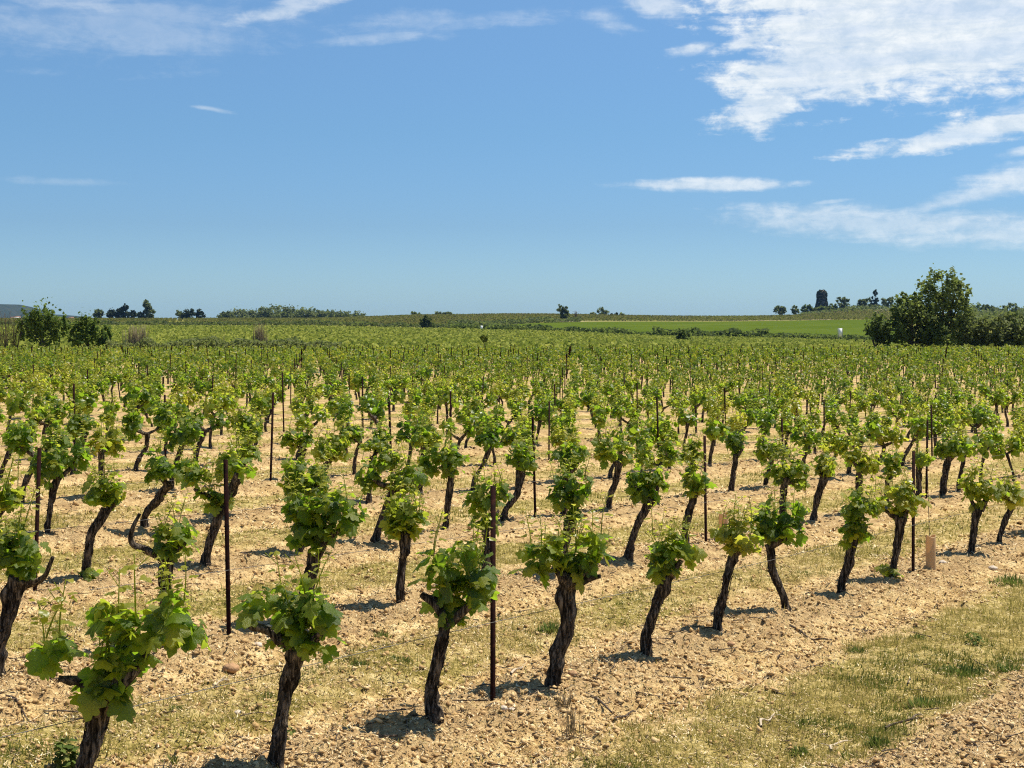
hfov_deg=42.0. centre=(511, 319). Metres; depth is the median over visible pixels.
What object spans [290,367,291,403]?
steel stake
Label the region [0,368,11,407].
grapevine
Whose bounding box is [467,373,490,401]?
grapevine
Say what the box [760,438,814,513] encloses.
grapevine
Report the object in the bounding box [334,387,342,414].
grapevine
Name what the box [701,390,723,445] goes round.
grapevine
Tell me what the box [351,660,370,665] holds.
weed
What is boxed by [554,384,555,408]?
steel stake
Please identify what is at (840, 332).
notice board
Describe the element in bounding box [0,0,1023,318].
sky
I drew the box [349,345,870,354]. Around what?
edge grass
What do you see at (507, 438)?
grapevine
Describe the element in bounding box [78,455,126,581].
grapevine
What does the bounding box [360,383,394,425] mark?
grapevine
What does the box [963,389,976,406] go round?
grapevine
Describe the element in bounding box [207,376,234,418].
grapevine
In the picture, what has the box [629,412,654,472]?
grapevine
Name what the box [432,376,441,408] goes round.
grapevine
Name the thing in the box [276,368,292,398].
grapevine
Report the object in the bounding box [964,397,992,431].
grapevine
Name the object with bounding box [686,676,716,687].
dead weed
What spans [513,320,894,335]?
meadow
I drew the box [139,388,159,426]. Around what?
grapevine
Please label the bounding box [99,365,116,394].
grapevine
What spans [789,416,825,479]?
grapevine
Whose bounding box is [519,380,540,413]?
grapevine
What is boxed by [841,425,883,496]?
grapevine
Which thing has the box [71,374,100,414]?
grapevine
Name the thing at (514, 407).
grapevine
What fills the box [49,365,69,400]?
grapevine
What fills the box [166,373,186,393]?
grapevine
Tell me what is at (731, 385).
grapevine
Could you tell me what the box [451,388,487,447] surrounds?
grapevine
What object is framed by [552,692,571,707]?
dead weed
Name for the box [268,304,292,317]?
wood tree
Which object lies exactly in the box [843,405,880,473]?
grapevine
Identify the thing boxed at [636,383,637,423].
steel stake
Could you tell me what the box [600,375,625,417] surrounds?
grapevine
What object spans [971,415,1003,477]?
grapevine
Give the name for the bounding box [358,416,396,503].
grapevine
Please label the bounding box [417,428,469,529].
grapevine
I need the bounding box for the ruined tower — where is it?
[815,289,827,309]
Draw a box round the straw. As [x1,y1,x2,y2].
[0,421,1023,767]
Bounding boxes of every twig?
[5,694,39,722]
[507,663,524,673]
[585,692,611,712]
[613,710,635,720]
[759,713,780,727]
[789,624,831,639]
[821,740,847,750]
[884,714,921,728]
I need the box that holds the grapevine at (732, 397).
[726,387,747,416]
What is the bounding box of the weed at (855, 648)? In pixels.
[850,645,867,652]
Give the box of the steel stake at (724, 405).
[724,388,725,443]
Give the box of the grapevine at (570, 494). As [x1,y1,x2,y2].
[545,451,596,568]
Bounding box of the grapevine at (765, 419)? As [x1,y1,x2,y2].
[755,397,775,442]
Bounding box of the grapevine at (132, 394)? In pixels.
[119,369,159,434]
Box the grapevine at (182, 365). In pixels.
[176,358,191,392]
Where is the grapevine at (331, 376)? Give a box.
[323,365,338,385]
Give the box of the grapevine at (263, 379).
[254,368,274,407]
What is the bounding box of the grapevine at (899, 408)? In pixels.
[885,397,910,425]
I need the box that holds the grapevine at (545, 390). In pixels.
[542,381,551,396]
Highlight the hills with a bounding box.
[0,304,80,317]
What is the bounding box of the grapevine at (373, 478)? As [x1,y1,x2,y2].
[354,433,430,542]
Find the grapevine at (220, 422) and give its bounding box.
[185,393,228,459]
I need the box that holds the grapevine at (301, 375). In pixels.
[293,368,307,398]
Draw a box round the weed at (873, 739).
[861,733,888,747]
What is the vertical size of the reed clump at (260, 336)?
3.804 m
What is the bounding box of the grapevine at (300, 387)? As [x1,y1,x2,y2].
[293,375,317,402]
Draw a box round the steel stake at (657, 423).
[656,398,658,459]
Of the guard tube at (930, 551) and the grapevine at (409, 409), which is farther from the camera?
the grapevine at (409, 409)
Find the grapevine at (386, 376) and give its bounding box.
[378,367,399,400]
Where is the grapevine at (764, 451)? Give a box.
[750,428,791,485]
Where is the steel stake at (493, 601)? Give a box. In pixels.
[490,486,495,700]
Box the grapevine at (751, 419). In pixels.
[740,399,757,433]
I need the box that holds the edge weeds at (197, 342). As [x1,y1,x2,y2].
[106,336,341,352]
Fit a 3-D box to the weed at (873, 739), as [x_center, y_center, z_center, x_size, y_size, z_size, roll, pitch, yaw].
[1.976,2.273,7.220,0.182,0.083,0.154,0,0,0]
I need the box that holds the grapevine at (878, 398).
[854,384,885,412]
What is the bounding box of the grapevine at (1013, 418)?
[1009,403,1023,446]
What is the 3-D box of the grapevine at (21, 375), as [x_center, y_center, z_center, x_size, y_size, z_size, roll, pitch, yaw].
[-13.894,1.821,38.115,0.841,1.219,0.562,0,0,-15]
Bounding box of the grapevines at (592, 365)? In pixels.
[0,344,1023,413]
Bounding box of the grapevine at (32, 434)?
[0,401,40,477]
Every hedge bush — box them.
[954,310,991,347]
[976,311,1011,347]
[996,309,1023,347]
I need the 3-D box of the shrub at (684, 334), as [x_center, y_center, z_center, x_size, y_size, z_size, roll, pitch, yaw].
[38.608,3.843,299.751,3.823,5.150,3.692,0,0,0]
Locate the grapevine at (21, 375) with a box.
[10,364,38,382]
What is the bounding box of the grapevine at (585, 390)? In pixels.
[581,385,598,405]
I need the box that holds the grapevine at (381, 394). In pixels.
[371,383,386,427]
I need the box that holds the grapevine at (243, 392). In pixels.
[232,377,248,413]
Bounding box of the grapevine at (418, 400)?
[409,385,438,415]
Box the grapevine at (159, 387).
[149,375,165,398]
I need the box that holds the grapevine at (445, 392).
[440,376,457,433]
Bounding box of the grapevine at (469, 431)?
[439,405,479,448]
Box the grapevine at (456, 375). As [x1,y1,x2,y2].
[448,370,462,401]
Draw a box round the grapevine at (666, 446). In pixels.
[628,424,682,502]
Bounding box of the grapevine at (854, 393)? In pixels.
[844,382,866,417]
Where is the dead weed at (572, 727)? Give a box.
[557,703,587,739]
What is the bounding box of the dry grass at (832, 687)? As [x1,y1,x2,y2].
[0,411,1023,767]
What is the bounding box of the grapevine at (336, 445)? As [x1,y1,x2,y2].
[310,417,354,470]
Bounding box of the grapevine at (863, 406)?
[844,396,870,417]
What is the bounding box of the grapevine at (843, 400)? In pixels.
[825,386,851,417]
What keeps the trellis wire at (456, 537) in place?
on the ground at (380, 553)
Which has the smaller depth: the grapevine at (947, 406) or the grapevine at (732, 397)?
the grapevine at (947, 406)
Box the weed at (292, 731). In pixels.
[287,726,295,739]
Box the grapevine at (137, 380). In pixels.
[123,374,140,407]
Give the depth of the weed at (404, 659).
8.68 m
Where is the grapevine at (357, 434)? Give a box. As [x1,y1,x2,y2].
[338,407,369,474]
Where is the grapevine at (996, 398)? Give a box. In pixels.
[983,383,1005,422]
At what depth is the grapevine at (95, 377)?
34.33 m
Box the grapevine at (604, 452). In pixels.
[590,420,635,509]
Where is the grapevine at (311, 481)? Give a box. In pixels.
[276,446,335,552]
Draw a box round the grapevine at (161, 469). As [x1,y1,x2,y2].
[140,430,198,527]
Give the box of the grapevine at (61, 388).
[56,375,76,415]
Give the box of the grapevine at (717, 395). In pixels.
[709,388,723,420]
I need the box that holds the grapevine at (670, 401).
[652,391,675,412]
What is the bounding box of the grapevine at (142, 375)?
[139,366,154,381]
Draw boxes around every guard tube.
[719,512,728,527]
[926,534,935,569]
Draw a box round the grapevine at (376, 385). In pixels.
[370,372,387,393]
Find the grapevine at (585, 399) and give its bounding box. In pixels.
[575,382,606,428]
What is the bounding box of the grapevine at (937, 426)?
[921,407,958,457]
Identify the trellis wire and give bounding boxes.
[0,503,1005,737]
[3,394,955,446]
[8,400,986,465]
[29,426,1011,531]
[91,454,1003,589]
[127,409,1011,483]
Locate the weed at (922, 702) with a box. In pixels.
[903,694,943,708]
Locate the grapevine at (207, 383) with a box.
[198,376,211,392]
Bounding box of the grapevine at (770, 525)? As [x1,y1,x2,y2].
[746,478,810,611]
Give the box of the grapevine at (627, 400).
[611,389,631,436]
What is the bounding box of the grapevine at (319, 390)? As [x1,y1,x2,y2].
[302,379,324,416]
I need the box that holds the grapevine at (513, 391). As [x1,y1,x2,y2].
[501,379,530,414]
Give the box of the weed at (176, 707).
[164,704,186,714]
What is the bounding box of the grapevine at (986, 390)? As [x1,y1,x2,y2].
[977,379,993,403]
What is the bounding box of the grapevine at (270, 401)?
[249,383,278,431]
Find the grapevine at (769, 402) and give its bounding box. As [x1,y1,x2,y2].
[746,389,772,427]
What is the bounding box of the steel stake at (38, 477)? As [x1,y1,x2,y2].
[33,448,41,591]
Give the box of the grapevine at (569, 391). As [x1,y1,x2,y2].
[563,381,577,418]
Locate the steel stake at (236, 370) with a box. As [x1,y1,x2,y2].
[235,360,236,397]
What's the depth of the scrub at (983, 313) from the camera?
695.66 m
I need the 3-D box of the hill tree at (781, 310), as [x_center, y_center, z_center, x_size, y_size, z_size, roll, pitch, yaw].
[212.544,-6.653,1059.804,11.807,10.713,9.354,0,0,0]
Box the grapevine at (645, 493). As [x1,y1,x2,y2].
[622,450,669,561]
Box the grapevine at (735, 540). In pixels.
[708,491,763,631]
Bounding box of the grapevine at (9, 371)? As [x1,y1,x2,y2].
[4,357,21,393]
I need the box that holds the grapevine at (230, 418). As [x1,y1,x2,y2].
[224,402,264,445]
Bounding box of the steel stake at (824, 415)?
[823,400,824,432]
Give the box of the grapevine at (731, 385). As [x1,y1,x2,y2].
[714,374,737,394]
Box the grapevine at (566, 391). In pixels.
[563,380,578,399]
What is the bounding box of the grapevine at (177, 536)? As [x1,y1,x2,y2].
[128,488,199,647]
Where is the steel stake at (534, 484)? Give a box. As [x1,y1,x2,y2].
[531,417,536,516]
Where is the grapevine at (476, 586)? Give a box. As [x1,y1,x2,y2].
[407,512,500,724]
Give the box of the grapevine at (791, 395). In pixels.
[785,381,803,423]
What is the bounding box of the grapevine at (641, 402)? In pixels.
[624,391,645,425]
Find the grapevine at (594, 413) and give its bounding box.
[589,394,604,439]
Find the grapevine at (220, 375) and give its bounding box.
[213,369,226,383]
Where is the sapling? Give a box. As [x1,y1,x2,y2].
[479,334,488,346]
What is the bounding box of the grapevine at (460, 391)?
[456,379,475,403]
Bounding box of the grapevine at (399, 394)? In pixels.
[391,379,421,421]
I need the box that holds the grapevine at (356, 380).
[352,366,378,402]
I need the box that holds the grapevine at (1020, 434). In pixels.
[1007,411,1023,452]
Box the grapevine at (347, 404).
[332,390,356,452]
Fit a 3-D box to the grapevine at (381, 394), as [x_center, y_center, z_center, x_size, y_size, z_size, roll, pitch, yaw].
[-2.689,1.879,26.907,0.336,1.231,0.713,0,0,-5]
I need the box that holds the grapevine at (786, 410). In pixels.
[779,399,794,437]
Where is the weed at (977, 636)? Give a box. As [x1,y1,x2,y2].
[965,631,984,644]
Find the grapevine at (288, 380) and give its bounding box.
[266,368,294,412]
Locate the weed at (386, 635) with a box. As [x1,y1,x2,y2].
[371,626,391,638]
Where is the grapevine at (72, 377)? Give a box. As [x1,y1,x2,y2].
[67,363,97,383]
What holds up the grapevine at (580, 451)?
on the ground at (380, 553)
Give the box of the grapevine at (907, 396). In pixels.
[900,384,915,426]
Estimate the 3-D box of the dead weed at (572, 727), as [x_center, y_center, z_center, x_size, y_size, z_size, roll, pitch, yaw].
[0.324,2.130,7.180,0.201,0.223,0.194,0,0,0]
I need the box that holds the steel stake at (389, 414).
[388,402,392,472]
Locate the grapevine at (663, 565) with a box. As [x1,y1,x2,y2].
[640,501,707,656]
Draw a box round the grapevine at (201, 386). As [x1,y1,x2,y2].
[192,370,224,414]
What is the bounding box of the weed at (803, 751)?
[784,744,811,757]
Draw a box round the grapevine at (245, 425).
[233,403,268,453]
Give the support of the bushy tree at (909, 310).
on the field
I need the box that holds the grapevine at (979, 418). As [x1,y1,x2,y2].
[954,395,995,438]
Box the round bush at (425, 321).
[419,314,433,327]
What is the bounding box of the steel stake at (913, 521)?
[911,451,914,571]
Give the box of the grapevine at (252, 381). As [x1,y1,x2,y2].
[237,370,257,407]
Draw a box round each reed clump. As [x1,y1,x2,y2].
[122,324,149,346]
[253,323,268,345]
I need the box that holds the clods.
[0,420,1023,767]
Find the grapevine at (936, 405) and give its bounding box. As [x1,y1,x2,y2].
[911,386,945,439]
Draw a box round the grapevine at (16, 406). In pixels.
[5,377,51,416]
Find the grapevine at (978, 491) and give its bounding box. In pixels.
[957,454,1011,553]
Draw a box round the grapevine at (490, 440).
[471,414,502,490]
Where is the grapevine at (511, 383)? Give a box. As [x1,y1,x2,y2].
[494,367,515,401]
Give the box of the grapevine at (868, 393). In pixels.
[867,385,875,409]
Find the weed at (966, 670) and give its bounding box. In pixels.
[930,661,989,679]
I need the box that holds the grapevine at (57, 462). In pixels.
[26,420,95,533]
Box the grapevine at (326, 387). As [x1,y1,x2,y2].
[317,374,348,400]
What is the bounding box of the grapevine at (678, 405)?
[670,391,689,434]
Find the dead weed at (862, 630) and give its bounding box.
[851,628,880,635]
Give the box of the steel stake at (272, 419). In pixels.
[269,392,273,480]
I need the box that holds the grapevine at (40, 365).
[35,357,55,374]
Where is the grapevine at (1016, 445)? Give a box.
[982,424,1023,480]
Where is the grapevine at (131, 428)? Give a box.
[120,395,176,470]
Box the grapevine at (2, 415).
[0,405,5,422]
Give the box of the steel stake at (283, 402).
[282,372,284,431]
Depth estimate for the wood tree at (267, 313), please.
1244.35 m
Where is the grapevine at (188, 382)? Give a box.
[177,369,200,404]
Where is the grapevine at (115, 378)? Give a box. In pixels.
[104,366,124,402]
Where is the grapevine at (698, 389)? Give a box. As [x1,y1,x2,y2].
[691,379,702,413]
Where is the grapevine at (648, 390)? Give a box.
[640,383,662,401]
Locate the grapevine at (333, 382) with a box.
[322,371,340,400]
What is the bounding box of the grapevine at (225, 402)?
[199,380,237,447]
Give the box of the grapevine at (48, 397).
[41,383,57,406]
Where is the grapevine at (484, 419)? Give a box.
[473,402,506,464]
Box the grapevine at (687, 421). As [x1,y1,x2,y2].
[677,402,701,445]
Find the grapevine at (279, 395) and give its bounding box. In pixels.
[260,380,286,422]
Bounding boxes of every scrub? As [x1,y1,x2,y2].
[0,320,450,327]
[447,316,581,325]
[450,323,893,341]
[800,304,898,313]
[965,306,1023,332]
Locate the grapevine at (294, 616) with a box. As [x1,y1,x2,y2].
[231,547,346,767]
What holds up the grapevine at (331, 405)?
on the ground at (380, 553)
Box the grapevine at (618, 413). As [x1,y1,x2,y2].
[610,394,640,445]
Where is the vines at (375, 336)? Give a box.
[0,324,1023,351]
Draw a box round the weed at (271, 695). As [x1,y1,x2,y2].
[256,691,275,699]
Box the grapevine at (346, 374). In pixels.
[343,365,365,399]
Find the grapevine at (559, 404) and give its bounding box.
[548,390,582,413]
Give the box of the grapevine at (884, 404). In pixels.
[880,393,900,415]
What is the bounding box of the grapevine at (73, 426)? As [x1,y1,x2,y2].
[65,398,99,474]
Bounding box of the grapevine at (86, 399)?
[65,376,99,441]
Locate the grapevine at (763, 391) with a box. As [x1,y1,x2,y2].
[745,382,766,397]
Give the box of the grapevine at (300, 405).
[289,389,309,431]
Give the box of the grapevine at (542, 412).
[527,396,553,443]
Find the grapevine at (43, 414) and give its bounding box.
[19,389,74,450]
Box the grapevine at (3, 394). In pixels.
[0,377,34,430]
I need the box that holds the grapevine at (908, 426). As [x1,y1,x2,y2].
[904,408,924,454]
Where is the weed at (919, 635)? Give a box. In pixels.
[910,633,927,640]
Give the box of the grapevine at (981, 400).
[975,390,988,428]
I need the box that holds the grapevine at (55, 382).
[38,367,61,405]
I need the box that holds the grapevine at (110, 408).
[97,385,122,446]
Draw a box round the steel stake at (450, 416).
[450,391,451,446]
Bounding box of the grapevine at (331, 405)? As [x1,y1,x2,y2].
[323,380,353,427]
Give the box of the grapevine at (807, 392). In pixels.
[801,384,816,414]
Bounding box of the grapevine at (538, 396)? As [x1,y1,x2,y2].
[533,389,547,425]
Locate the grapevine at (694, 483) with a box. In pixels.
[677,443,717,542]
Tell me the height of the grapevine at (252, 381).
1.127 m
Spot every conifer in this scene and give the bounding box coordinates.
[106,307,114,317]
[114,307,123,317]
[120,303,128,317]
[127,310,136,317]
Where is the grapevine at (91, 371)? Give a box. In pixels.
[83,357,99,378]
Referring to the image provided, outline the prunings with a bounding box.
[0,427,1023,767]
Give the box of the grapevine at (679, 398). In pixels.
[669,388,690,419]
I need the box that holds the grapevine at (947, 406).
[928,395,954,435]
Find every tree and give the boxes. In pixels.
[92,309,104,317]
[136,311,144,317]
[141,299,155,317]
[175,310,184,319]
[183,308,194,317]
[195,308,205,317]
[216,311,237,317]
[228,306,249,317]
[246,308,256,317]
[253,304,279,317]
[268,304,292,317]
[276,304,302,317]
[292,307,316,317]
[311,306,327,317]
[327,310,352,316]
[346,310,366,316]
[556,304,569,318]
[597,307,608,314]
[773,305,786,314]
[790,305,799,313]
[800,304,812,312]
[817,306,828,312]
[828,303,837,310]
[835,297,849,307]
[857,297,870,306]
[870,289,878,305]
[881,296,893,308]
[885,291,956,347]
[914,263,975,346]
[970,302,986,312]
[980,304,991,309]
[1002,302,1018,311]
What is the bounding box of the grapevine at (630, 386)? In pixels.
[625,372,640,399]
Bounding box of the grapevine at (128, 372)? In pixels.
[121,360,137,384]
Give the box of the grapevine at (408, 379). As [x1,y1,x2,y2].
[401,367,415,402]
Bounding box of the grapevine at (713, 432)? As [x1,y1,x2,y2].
[702,405,731,466]
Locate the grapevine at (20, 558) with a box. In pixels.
[0,487,54,675]
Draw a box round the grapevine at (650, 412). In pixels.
[644,402,666,445]
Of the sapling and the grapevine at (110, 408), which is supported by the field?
the sapling
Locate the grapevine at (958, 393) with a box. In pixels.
[953,384,967,403]
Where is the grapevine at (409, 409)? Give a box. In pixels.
[402,390,432,421]
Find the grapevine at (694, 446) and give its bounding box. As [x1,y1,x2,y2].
[676,426,704,466]
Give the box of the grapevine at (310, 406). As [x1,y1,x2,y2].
[290,390,318,416]
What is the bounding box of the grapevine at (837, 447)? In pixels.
[821,419,860,478]
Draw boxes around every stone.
[222,662,238,673]
[501,705,507,710]
[568,671,577,676]
[727,641,734,645]
[988,565,997,570]
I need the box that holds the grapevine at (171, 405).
[166,393,178,432]
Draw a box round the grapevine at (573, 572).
[506,492,615,688]
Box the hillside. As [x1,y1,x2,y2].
[168,309,962,323]
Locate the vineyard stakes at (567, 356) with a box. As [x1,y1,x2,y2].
[3,343,1022,378]
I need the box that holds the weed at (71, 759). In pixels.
[51,735,78,767]
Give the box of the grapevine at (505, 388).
[494,381,508,413]
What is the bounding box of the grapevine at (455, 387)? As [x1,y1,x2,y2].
[437,373,460,416]
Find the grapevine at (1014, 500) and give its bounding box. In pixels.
[994,460,1023,542]
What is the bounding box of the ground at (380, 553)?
[0,355,1023,767]
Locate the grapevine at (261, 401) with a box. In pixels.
[246,382,274,445]
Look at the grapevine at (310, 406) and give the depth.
28.33 m
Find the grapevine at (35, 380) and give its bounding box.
[31,370,53,399]
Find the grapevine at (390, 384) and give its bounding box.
[379,370,409,410]
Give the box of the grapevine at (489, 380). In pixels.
[478,369,496,407]
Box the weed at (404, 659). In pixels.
[383,655,412,663]
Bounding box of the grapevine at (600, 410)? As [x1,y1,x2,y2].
[588,390,612,439]
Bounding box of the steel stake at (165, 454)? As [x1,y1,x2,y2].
[164,395,166,460]
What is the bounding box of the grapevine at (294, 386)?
[285,364,298,400]
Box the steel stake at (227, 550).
[223,459,230,634]
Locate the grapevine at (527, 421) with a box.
[517,409,536,432]
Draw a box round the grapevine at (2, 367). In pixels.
[0,359,10,389]
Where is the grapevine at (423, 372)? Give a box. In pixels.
[414,360,434,403]
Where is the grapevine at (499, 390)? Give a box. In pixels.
[485,376,505,414]
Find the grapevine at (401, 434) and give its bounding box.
[393,408,429,464]
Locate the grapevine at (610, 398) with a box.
[606,380,627,426]
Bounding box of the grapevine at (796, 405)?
[788,389,806,436]
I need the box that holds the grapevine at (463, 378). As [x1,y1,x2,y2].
[456,364,471,389]
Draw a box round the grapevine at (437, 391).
[431,378,444,424]
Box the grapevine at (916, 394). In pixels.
[911,388,921,412]
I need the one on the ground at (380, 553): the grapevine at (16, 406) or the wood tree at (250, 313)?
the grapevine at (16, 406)
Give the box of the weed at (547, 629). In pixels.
[536,621,558,633]
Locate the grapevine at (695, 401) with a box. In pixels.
[685,381,709,433]
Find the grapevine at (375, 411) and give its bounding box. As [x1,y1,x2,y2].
[355,381,388,428]
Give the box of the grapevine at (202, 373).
[189,362,209,397]
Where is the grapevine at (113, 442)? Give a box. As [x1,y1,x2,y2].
[86,414,127,489]
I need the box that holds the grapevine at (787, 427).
[775,409,807,457]
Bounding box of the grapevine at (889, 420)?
[864,407,892,445]
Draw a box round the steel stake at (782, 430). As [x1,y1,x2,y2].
[781,418,782,464]
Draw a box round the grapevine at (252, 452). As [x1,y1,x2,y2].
[206,424,262,496]
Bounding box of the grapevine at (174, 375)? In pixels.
[170,363,189,399]
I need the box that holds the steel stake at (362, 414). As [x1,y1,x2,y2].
[361,377,363,438]
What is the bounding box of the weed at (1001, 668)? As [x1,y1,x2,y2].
[997,660,1021,673]
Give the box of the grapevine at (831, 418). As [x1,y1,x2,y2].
[825,402,850,439]
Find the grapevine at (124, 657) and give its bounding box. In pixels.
[24,549,210,767]
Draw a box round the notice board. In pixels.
[839,328,842,338]
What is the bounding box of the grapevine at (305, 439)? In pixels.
[275,415,316,458]
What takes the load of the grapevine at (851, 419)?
on the ground at (380, 553)
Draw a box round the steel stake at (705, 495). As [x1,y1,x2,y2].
[703,436,706,541]
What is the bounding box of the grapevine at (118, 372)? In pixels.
[110,368,121,396]
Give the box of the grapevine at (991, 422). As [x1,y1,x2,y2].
[983,408,1004,431]
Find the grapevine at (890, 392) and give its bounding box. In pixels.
[882,381,899,400]
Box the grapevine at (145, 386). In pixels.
[126,372,152,416]
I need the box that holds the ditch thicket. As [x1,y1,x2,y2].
[652,326,769,337]
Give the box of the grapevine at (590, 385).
[585,375,602,411]
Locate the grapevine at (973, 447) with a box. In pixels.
[946,419,982,490]
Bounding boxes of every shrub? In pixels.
[0,312,29,348]
[14,297,71,347]
[67,307,112,347]
[675,326,690,339]
[863,312,893,347]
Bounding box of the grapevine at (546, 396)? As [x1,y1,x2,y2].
[545,389,558,403]
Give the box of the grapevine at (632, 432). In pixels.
[607,412,640,478]
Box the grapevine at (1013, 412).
[1008,398,1023,418]
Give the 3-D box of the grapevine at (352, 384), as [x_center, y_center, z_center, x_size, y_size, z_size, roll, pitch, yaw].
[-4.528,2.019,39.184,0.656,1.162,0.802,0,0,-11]
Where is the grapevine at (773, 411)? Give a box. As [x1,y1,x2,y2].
[751,401,780,432]
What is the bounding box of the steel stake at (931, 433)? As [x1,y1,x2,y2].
[930,405,932,456]
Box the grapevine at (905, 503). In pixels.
[870,466,931,579]
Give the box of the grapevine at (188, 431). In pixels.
[162,401,203,489]
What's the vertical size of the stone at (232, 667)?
0.073 m
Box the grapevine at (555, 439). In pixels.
[545,412,581,479]
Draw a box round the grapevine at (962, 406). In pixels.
[942,397,969,433]
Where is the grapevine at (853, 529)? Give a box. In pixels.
[835,474,887,593]
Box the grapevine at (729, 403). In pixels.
[718,393,731,423]
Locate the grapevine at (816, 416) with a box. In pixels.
[801,402,822,453]
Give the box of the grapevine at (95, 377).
[75,371,102,405]
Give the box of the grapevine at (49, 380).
[30,362,55,383]
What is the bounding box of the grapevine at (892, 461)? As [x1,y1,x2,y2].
[876,444,904,501]
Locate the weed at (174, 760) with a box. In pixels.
[160,754,180,764]
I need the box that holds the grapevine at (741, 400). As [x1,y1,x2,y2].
[730,386,764,429]
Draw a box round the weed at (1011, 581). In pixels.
[987,572,1023,587]
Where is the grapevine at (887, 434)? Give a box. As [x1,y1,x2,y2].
[861,412,908,460]
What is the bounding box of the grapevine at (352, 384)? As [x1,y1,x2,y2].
[347,369,368,403]
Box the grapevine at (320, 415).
[292,392,331,459]
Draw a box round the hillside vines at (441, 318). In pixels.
[0,309,894,324]
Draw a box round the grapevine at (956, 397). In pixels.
[941,387,964,409]
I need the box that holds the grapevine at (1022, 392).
[1020,384,1023,402]
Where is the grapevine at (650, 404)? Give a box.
[643,392,655,418]
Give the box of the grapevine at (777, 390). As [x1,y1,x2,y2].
[761,382,783,400]
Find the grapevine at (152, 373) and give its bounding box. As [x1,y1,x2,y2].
[142,364,163,399]
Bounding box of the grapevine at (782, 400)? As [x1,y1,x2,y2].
[767,389,791,427]
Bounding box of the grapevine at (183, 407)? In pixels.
[146,390,188,451]
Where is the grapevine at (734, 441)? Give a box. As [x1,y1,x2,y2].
[719,415,747,490]
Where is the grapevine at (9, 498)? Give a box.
[0,455,29,517]
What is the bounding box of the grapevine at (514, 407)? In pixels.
[491,394,523,442]
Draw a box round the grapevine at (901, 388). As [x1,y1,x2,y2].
[891,379,910,404]
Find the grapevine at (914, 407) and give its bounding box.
[905,392,929,438]
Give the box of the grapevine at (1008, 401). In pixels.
[999,385,1022,426]
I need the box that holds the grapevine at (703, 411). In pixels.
[699,381,714,421]
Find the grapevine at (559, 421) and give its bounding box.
[550,406,578,434]
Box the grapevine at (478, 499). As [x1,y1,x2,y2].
[459,460,513,571]
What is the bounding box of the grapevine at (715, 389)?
[707,383,718,411]
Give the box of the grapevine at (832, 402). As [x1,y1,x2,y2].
[821,391,840,435]
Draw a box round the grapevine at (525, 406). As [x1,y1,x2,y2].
[507,391,528,420]
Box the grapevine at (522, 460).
[500,426,539,521]
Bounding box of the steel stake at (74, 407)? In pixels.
[73,384,74,444]
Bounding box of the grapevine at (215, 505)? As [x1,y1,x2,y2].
[180,424,255,566]
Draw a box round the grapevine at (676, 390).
[670,383,683,414]
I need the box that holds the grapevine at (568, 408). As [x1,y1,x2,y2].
[558,392,578,429]
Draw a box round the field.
[115,324,1022,354]
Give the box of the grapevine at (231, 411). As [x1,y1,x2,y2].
[208,380,242,434]
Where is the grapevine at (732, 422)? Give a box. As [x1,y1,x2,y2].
[724,407,747,461]
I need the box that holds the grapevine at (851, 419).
[846,405,859,447]
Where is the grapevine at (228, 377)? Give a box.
[225,368,240,392]
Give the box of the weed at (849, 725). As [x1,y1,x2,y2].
[842,722,856,728]
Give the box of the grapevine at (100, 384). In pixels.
[95,373,111,410]
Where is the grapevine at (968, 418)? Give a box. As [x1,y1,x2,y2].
[949,403,972,435]
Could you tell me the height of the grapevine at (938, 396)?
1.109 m
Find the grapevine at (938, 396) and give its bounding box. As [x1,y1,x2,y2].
[932,387,945,415]
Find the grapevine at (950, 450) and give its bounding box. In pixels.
[933,423,972,495]
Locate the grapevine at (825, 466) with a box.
[809,430,837,520]
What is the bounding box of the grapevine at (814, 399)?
[808,389,819,415]
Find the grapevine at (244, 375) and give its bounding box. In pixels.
[237,366,261,402]
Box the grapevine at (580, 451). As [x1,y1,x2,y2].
[546,428,589,515]
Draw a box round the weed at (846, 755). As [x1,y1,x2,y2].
[837,751,859,759]
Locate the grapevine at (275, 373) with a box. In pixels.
[269,362,289,378]
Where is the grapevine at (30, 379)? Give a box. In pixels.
[8,371,40,405]
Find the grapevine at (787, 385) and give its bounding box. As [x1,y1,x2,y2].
[776,377,795,405]
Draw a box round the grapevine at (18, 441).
[0,403,68,502]
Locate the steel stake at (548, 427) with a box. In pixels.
[548,401,549,459]
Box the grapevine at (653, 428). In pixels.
[645,407,680,469]
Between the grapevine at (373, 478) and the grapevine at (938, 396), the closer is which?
the grapevine at (373, 478)
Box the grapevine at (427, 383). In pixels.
[406,374,434,398]
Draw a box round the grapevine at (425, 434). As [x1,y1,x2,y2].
[406,407,443,494]
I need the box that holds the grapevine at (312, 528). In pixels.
[280,457,374,595]
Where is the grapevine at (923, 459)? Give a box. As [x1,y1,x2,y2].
[911,437,935,497]
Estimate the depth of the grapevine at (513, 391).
34.27 m
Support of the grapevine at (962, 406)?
on the ground at (380, 553)
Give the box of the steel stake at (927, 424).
[925,420,928,497]
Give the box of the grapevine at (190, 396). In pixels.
[168,380,198,411]
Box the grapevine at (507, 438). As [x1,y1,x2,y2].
[501,410,539,486]
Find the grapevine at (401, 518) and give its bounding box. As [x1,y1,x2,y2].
[378,470,430,602]
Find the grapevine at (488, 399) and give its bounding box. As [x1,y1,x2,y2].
[466,387,497,409]
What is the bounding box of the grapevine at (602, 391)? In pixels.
[599,380,614,405]
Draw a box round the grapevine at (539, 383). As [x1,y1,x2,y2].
[527,373,543,405]
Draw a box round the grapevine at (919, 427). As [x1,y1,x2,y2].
[901,404,930,465]
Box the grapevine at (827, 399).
[821,386,840,432]

